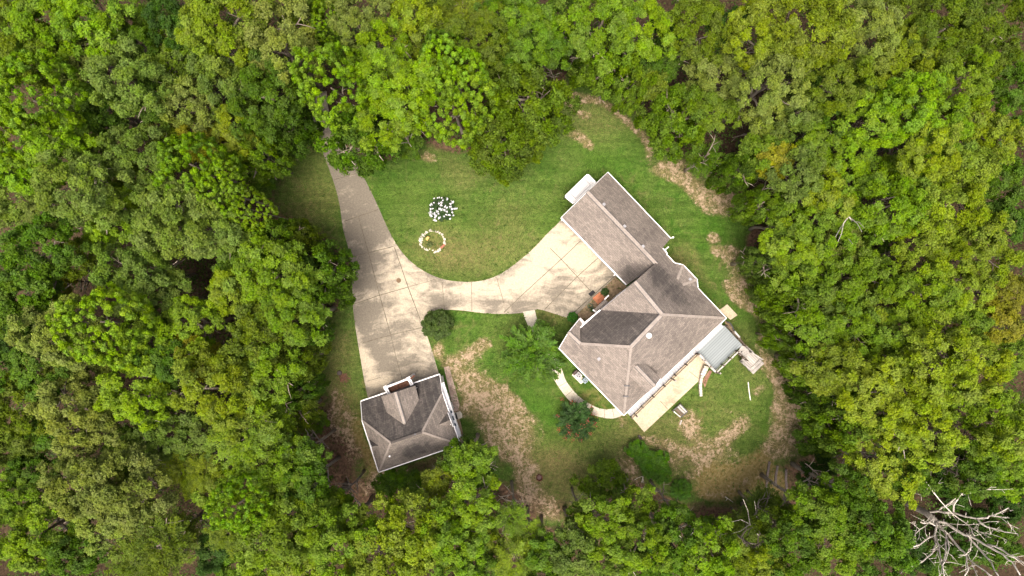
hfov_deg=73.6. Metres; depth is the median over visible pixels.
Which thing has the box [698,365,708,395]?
retaining wall
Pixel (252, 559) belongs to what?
broadleaf tree
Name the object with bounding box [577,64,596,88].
broadleaf tree
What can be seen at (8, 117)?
broadleaf tree
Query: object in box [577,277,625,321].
planting bed
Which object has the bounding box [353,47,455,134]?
broadleaf tree
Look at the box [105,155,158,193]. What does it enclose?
broadleaf tree
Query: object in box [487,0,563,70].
broadleaf tree
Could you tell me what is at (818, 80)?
broadleaf tree
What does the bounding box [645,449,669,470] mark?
leafy shrub
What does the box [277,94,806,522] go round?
grass tufts
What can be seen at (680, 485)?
ground bush
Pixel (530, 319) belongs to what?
walkway
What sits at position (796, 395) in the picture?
broadleaf tree
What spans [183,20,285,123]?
broadleaf tree
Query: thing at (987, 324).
broadleaf tree
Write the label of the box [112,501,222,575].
broadleaf tree
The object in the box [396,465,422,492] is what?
broadleaf tree
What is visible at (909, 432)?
broadleaf tree
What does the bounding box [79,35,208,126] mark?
broadleaf tree
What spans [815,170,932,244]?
broadleaf tree
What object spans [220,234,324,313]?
broadleaf tree
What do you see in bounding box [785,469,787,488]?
landscape timber
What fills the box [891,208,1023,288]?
broadleaf tree
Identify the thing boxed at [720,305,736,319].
landing slab
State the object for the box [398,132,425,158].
broadleaf tree
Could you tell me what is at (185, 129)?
broadleaf tree
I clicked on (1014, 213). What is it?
broadleaf tree
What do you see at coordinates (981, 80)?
broadleaf tree
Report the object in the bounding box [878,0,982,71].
broadleaf tree
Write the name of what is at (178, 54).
broadleaf tree
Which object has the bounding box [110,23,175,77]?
broadleaf tree
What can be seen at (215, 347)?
broadleaf tree
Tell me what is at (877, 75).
broadleaf tree
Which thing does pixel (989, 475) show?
broadleaf tree
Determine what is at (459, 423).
gravel strip
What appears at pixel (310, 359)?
broadleaf tree
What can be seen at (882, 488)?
broadleaf tree
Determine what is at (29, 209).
broadleaf tree
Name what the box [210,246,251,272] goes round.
broadleaf tree
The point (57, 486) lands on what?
broadleaf tree
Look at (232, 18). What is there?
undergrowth
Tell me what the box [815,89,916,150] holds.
broadleaf tree
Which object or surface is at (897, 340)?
broadleaf tree
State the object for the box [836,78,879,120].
broadleaf tree
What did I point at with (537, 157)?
broadleaf tree
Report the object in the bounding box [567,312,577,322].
round bush
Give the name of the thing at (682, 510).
broadleaf tree
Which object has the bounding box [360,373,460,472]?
detached garage
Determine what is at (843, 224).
bare branch
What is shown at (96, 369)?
broadleaf tree
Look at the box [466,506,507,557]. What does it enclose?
broadleaf tree
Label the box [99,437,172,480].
broadleaf tree
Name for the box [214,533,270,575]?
broadleaf tree
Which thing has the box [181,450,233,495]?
feathery tree
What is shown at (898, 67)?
broadleaf tree
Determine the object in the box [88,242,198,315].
broadleaf tree
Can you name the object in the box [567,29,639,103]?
broadleaf tree
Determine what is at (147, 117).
broadleaf tree
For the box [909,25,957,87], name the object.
broadleaf tree
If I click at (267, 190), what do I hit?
broadleaf tree
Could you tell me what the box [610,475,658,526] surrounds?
broadleaf tree
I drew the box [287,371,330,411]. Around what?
broadleaf tree
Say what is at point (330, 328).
broadleaf tree
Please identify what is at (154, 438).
broadleaf tree
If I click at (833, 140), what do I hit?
broadleaf tree
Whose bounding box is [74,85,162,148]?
broadleaf tree
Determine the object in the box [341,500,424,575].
broadleaf tree
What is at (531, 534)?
feathery tree
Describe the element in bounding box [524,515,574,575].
broadleaf tree
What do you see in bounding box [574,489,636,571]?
broadleaf tree
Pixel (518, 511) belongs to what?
feathery tree
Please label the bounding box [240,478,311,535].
broadleaf tree
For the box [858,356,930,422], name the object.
broadleaf tree
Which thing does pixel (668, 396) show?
patio
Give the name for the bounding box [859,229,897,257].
broadleaf tree
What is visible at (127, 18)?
broadleaf tree
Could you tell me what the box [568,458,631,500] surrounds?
broadleaf tree
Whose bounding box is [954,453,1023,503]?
broadleaf tree
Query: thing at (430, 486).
broadleaf tree
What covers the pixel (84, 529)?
broadleaf tree
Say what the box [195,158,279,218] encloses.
broadleaf tree
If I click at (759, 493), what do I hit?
sparse tree
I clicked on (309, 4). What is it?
broadleaf tree
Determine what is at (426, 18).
broadleaf tree
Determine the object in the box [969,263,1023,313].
broadleaf tree
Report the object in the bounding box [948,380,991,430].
broadleaf tree
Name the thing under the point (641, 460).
leafy shrub
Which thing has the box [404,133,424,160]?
broadleaf tree
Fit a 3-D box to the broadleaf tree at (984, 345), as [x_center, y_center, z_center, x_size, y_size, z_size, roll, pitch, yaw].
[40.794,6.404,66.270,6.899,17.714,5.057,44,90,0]
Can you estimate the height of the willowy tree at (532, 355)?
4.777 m
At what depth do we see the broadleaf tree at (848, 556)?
61.38 m
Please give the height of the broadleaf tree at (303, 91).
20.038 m
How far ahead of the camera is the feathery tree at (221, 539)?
61.50 m
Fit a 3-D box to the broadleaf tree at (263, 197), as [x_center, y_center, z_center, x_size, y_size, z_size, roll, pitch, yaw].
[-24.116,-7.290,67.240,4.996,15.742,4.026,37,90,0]
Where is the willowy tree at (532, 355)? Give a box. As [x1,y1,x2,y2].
[498,319,566,385]
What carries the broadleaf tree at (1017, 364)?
on the ground
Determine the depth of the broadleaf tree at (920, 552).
70.08 m
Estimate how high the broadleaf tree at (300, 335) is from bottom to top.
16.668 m
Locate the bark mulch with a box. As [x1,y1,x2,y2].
[337,370,352,385]
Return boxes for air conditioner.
[575,371,581,378]
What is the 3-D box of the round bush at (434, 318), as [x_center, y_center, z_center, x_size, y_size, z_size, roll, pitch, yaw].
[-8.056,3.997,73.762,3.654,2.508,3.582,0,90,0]
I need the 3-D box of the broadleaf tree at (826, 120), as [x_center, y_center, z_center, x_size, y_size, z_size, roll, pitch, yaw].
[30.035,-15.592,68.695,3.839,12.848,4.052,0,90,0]
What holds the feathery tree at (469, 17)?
on the ground
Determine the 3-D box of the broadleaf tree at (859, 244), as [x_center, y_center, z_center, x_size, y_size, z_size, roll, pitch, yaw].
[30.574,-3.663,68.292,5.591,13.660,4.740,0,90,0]
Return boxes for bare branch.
[733,501,780,539]
[836,216,863,243]
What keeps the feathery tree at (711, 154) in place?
on the ground
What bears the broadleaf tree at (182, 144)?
on the ground
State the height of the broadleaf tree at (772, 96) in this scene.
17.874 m
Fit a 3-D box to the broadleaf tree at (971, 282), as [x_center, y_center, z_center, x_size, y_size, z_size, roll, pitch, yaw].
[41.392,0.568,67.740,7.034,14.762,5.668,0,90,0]
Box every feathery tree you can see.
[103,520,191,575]
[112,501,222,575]
[155,450,217,501]
[164,501,223,554]
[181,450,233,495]
[202,496,268,559]
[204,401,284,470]
[248,401,300,449]
[273,387,325,434]
[413,0,466,56]
[437,0,484,43]
[491,480,531,536]
[506,505,551,568]
[682,133,726,177]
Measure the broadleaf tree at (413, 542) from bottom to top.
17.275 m
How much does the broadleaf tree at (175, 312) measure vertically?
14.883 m
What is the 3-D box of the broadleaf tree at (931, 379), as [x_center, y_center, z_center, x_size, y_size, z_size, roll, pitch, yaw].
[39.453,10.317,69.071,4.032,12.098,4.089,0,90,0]
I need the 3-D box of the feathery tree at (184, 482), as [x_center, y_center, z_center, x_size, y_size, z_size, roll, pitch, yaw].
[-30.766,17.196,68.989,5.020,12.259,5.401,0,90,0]
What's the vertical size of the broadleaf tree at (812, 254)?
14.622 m
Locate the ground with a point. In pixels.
(508, 246)
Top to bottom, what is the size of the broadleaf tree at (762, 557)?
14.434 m
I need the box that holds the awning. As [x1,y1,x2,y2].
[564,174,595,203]
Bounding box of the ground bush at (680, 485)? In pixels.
[670,478,691,500]
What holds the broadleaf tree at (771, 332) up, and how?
on the ground
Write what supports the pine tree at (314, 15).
on the ground
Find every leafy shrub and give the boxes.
[623,439,645,457]
[633,445,655,468]
[640,461,658,479]
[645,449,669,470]
[651,465,671,484]
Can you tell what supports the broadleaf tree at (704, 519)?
on the ground
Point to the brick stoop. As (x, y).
(598, 298)
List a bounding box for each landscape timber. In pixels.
[765,461,770,486]
[774,465,778,483]
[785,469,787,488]
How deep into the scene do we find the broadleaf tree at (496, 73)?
64.14 m
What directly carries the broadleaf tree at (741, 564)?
on the ground
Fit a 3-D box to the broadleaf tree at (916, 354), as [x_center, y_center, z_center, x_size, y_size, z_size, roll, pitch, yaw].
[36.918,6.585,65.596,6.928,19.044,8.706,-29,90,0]
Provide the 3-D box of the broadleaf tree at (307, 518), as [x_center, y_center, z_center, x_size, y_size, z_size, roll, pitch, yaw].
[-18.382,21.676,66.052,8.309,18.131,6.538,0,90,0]
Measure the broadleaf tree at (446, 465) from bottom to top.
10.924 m
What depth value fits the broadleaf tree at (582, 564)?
61.63 m
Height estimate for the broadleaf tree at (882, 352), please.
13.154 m
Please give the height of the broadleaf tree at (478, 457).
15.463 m
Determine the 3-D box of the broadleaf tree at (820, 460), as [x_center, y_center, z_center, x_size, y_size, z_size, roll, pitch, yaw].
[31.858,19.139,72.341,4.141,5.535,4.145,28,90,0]
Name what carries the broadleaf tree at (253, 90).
on the ground
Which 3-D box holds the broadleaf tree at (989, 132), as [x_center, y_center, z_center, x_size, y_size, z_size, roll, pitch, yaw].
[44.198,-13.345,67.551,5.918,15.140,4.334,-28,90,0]
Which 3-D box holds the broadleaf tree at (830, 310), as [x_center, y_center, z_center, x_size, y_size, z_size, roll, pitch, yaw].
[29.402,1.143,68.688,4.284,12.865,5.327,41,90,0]
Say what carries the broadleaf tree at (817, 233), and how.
on the ground
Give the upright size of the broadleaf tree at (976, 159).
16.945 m
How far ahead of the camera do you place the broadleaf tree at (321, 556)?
59.26 m
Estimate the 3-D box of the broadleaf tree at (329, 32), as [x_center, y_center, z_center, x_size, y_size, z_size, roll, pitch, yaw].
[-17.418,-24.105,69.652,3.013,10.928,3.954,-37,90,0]
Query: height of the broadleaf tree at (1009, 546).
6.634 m
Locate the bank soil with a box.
[725,321,736,336]
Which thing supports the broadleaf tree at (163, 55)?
on the ground
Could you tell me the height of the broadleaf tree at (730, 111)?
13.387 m
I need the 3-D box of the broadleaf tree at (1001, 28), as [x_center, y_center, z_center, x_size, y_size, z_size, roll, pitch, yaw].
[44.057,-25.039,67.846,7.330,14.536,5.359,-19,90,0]
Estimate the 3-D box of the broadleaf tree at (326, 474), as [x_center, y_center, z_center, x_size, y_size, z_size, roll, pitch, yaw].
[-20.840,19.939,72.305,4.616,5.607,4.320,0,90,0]
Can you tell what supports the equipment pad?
on the ground
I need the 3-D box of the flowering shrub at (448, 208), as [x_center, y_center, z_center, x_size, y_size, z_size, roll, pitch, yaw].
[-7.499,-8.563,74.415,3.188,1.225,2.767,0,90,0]
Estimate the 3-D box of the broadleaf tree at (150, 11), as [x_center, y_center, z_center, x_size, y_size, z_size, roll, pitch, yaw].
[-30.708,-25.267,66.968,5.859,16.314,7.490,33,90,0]
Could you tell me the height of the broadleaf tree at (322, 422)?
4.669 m
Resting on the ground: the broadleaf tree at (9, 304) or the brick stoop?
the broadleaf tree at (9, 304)
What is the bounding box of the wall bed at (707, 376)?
[703,370,711,386]
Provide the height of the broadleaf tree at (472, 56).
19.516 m
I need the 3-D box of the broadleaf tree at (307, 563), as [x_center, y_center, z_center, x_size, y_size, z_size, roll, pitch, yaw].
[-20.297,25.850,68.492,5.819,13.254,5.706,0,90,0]
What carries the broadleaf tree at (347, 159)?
on the ground
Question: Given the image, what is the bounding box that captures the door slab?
[456,411,461,418]
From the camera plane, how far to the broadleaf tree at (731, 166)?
66.37 m
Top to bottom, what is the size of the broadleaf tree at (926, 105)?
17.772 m
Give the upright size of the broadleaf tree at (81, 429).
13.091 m
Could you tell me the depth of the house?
69.65 m
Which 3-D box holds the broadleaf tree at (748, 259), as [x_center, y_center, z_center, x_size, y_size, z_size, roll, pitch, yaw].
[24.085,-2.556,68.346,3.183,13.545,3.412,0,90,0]
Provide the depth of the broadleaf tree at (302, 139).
65.94 m
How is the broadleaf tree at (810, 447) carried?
on the ground
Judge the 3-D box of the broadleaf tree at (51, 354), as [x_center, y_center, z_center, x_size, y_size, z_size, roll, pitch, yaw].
[-39.840,4.044,65.872,8.148,18.516,7.355,0,90,0]
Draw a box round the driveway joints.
[334,173,614,380]
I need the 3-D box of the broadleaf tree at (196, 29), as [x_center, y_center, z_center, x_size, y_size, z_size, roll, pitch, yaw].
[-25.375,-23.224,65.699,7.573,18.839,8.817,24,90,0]
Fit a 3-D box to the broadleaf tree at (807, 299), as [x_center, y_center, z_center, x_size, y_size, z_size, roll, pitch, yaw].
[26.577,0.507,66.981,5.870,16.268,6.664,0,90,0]
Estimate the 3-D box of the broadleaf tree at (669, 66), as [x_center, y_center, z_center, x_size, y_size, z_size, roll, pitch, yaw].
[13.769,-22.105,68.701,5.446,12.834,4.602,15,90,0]
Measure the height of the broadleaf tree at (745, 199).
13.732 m
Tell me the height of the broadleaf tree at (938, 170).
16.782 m
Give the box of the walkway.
[523,310,621,418]
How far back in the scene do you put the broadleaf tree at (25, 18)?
58.32 m
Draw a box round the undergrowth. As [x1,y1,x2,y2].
[0,0,1023,575]
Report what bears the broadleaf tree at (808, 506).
on the ground
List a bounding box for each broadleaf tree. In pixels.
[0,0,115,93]
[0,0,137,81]
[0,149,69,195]
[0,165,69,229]
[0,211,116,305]
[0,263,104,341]
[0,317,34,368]
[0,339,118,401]
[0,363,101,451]
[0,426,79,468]
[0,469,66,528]
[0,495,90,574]
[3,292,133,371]
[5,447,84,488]
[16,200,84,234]
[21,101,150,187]
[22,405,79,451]
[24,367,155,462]
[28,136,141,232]
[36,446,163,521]
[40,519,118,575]
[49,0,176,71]
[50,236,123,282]
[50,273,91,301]
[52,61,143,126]
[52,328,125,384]
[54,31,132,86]
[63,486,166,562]
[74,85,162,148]
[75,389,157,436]
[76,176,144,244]
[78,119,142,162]
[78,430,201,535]
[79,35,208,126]
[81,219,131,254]
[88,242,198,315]
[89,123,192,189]
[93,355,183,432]
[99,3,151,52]
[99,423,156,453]
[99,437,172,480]
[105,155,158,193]
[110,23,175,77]
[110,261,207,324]
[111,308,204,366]
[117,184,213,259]
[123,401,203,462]
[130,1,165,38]
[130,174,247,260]
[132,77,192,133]
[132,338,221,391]
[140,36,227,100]
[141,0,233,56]
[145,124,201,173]
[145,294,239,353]
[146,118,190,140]
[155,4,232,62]
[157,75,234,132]
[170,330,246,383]
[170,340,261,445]
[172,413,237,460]
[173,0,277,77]
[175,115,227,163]
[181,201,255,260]
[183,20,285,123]
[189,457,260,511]
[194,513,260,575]
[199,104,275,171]
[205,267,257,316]
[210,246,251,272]
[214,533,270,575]
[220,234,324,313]
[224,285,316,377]
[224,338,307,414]
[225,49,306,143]
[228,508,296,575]
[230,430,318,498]
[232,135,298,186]
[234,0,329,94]
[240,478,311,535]
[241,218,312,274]
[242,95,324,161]
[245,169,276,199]
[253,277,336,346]
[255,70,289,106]
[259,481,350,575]
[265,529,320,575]
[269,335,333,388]
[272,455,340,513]
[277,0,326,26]
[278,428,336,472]
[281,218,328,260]
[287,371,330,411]
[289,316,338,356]
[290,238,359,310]
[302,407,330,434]
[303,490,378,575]
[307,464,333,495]
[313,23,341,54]
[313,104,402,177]
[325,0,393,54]
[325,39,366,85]
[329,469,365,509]
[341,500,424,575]
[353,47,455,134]
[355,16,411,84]
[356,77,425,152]
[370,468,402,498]
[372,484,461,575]
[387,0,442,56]
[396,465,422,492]
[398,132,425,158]
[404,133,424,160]
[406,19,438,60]
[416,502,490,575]
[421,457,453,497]
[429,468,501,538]
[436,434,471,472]
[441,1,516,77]
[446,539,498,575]
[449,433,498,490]
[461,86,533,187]
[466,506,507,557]
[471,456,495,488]
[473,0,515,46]
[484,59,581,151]
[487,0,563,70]
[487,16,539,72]
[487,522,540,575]
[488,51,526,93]
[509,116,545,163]
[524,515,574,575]
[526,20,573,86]
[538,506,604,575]
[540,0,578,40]
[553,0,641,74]
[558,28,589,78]
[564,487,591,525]
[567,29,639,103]
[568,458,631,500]
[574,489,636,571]
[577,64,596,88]
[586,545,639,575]
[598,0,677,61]
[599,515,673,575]
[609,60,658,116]
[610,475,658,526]
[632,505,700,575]
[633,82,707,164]
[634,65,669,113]
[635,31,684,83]
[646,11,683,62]
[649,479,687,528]
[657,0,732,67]
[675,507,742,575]
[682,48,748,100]
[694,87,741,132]
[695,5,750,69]
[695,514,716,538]
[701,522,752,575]
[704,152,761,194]
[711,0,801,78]
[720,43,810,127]
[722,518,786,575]
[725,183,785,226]
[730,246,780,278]
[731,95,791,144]
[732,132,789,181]
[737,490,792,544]
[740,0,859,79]
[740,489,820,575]
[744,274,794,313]
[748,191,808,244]
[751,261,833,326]
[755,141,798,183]
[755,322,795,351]
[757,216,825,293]
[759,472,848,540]
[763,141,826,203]
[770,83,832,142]
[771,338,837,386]
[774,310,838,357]
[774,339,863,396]
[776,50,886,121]
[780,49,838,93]
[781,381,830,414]
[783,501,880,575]
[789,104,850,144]
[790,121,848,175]
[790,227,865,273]
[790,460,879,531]
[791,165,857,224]
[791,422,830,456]
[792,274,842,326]
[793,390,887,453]
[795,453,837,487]
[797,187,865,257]
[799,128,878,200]
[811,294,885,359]
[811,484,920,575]
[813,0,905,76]
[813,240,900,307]
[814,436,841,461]
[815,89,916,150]
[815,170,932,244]
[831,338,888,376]
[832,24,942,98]
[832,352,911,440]
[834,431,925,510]
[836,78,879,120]
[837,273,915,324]
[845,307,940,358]
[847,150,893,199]
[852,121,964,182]
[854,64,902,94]
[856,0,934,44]
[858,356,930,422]
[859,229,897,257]
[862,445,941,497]
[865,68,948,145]
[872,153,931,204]
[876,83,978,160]
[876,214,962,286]
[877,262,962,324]
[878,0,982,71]
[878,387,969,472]
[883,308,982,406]
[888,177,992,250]
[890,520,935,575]
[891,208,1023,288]
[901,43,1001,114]
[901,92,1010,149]
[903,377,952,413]
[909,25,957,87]
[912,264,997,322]
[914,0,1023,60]
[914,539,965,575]
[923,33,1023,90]
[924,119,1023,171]
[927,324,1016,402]
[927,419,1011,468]
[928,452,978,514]
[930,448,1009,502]
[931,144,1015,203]
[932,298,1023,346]
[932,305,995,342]
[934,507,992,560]
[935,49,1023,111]
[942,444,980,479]
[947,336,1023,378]
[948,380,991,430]
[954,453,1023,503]
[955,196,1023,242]
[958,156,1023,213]
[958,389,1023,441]
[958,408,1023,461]
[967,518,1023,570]
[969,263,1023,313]
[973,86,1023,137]
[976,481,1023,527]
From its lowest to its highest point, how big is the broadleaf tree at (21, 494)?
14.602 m
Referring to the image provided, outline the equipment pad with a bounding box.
[572,374,582,383]
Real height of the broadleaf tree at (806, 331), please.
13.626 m
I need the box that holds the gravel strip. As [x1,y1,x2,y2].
[454,411,462,442]
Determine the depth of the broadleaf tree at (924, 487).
62.60 m
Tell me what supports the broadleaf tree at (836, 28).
on the ground
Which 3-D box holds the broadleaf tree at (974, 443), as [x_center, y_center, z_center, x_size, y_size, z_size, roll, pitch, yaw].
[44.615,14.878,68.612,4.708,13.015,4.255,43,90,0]
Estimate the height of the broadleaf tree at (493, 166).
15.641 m
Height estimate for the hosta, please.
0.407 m
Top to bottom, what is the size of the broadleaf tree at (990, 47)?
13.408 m
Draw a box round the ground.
[0,0,1023,575]
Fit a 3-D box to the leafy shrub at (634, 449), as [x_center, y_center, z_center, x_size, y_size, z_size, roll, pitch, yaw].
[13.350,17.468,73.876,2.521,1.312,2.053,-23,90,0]
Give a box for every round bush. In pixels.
[420,309,453,341]
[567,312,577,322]
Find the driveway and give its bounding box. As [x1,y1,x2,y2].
[311,91,617,397]
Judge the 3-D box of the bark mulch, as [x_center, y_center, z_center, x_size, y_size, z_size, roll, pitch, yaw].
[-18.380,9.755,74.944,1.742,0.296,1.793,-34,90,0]
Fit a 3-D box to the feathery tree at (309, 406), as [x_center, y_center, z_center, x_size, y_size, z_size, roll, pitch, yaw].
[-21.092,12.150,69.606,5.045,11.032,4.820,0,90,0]
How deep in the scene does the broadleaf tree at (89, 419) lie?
60.45 m
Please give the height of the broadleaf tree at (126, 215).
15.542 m
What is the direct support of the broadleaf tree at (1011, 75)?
on the ground
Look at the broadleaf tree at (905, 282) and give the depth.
60.69 m
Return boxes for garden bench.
[672,403,687,417]
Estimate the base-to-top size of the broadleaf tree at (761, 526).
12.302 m
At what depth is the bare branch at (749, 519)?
67.09 m
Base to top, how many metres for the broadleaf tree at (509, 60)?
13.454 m
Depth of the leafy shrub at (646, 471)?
73.59 m
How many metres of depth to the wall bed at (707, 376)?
74.98 m
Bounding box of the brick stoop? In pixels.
[593,292,603,303]
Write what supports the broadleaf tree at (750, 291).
on the ground
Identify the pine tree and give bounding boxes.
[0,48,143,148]
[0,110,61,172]
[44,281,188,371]
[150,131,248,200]
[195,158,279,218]
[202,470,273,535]
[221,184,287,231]
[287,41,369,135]
[309,0,342,42]
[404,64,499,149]
[417,28,470,69]
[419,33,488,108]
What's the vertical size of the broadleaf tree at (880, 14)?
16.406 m
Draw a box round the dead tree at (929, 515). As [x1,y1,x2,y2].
[897,478,1023,575]
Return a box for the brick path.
[444,366,459,410]
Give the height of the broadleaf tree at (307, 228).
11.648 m
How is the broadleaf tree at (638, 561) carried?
on the ground
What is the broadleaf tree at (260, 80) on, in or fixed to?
on the ground
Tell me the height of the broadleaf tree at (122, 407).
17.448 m
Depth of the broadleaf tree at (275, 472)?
61.32 m
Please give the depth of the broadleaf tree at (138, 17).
64.15 m
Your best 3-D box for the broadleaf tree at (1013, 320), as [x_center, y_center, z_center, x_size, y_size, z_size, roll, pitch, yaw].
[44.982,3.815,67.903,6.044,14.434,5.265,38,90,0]
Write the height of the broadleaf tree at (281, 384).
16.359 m
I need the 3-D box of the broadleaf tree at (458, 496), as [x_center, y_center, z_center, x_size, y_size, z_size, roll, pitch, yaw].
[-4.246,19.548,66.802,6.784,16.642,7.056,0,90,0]
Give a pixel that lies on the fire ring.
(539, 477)
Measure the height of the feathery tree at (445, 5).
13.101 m
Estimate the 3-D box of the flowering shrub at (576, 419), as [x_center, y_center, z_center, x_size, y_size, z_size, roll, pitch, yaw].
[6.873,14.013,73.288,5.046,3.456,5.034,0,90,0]
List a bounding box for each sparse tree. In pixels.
[710,509,750,544]
[730,507,757,538]
[734,530,765,571]
[739,480,786,519]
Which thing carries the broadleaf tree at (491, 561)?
on the ground
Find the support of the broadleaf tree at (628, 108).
on the ground
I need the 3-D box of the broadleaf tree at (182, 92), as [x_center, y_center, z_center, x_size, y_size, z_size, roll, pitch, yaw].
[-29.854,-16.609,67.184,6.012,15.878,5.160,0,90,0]
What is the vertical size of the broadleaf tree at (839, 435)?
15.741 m
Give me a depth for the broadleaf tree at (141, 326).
61.14 m
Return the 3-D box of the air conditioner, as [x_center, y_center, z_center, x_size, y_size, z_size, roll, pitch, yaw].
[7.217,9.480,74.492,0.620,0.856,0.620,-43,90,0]
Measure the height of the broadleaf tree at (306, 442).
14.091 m
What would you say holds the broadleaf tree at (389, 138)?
on the ground
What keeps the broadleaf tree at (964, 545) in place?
on the ground
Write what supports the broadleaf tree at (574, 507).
on the ground
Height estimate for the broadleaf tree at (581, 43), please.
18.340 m
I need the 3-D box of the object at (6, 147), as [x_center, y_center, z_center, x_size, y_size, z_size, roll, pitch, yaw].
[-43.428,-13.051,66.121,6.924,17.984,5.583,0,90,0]
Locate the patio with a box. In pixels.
[631,355,707,431]
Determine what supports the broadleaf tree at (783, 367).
on the ground
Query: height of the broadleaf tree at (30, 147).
17.766 m
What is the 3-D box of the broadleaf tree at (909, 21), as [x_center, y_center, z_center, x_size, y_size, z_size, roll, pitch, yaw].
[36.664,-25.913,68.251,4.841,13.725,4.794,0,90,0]
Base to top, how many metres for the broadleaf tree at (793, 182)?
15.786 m
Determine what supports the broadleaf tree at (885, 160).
on the ground
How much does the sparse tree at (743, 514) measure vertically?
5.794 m
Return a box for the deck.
[628,324,763,418]
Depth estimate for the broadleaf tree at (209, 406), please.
59.41 m
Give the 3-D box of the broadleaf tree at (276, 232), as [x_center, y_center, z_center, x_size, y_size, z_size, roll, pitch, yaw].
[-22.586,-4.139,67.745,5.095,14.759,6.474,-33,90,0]
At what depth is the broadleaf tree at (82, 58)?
61.04 m
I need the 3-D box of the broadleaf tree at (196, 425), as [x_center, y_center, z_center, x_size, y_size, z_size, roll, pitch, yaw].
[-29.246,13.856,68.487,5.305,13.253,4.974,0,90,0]
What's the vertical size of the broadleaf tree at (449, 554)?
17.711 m
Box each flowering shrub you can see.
[429,197,457,221]
[553,398,598,442]
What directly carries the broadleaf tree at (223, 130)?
on the ground
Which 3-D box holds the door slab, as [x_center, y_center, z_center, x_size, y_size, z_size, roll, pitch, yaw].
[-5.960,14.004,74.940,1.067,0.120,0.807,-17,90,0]
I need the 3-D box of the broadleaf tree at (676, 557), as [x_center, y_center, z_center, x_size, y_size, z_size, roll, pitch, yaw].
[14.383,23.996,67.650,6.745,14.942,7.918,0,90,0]
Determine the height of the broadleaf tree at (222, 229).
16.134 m
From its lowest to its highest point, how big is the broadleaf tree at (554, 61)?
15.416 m
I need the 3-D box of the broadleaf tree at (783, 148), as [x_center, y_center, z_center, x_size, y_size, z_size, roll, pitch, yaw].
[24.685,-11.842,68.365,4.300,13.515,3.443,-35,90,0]
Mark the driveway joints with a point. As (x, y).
(471, 282)
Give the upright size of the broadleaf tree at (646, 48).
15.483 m
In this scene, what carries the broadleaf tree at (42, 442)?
on the ground
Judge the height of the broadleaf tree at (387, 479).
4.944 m
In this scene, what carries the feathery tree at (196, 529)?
on the ground
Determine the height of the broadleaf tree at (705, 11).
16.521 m
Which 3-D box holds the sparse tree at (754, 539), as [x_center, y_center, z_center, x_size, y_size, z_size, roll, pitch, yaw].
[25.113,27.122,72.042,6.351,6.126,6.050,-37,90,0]
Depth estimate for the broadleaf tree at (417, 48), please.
63.09 m
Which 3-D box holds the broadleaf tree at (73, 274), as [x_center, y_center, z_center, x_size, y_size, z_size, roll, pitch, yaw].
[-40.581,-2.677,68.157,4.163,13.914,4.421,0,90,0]
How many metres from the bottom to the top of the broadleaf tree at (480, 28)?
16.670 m
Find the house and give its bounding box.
[558,172,726,414]
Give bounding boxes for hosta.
[601,288,608,295]
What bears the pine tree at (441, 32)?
on the ground
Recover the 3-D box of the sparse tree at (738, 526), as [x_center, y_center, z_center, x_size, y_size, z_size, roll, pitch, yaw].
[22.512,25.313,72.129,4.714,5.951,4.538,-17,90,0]
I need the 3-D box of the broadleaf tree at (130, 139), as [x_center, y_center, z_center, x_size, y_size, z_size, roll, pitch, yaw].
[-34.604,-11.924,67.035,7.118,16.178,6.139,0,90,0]
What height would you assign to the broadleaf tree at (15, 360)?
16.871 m
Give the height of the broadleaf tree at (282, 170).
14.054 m
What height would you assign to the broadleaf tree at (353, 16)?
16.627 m
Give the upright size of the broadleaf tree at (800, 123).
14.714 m
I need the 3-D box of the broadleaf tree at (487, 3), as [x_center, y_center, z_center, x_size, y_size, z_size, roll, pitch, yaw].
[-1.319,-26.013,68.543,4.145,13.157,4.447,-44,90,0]
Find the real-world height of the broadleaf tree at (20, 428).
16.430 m
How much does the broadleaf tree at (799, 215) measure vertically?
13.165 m
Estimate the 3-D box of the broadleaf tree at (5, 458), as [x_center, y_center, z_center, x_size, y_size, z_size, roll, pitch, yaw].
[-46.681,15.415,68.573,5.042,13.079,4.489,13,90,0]
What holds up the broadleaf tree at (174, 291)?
on the ground
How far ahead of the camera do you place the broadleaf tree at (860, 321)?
61.81 m
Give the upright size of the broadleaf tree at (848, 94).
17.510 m
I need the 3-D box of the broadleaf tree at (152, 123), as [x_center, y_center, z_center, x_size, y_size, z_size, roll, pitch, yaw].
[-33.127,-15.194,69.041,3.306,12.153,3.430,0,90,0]
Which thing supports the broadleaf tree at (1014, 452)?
on the ground
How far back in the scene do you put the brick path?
74.97 m
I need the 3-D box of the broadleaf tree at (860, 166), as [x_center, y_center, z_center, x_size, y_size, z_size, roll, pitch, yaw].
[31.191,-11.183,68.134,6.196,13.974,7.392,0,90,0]
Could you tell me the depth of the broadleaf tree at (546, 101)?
61.79 m
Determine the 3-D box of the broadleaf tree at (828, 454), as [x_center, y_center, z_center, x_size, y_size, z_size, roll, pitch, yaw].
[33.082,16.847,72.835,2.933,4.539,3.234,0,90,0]
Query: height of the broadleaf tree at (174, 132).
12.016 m
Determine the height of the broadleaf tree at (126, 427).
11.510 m
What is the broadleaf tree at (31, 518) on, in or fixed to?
on the ground
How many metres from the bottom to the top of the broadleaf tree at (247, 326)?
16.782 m
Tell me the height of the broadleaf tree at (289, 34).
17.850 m
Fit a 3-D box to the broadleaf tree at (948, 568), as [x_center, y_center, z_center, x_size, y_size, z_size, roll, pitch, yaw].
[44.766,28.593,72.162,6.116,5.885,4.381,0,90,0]
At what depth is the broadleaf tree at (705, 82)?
62.83 m
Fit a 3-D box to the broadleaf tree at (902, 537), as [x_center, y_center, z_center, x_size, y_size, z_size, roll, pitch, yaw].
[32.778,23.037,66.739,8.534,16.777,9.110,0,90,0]
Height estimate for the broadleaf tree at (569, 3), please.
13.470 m
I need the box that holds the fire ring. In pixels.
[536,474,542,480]

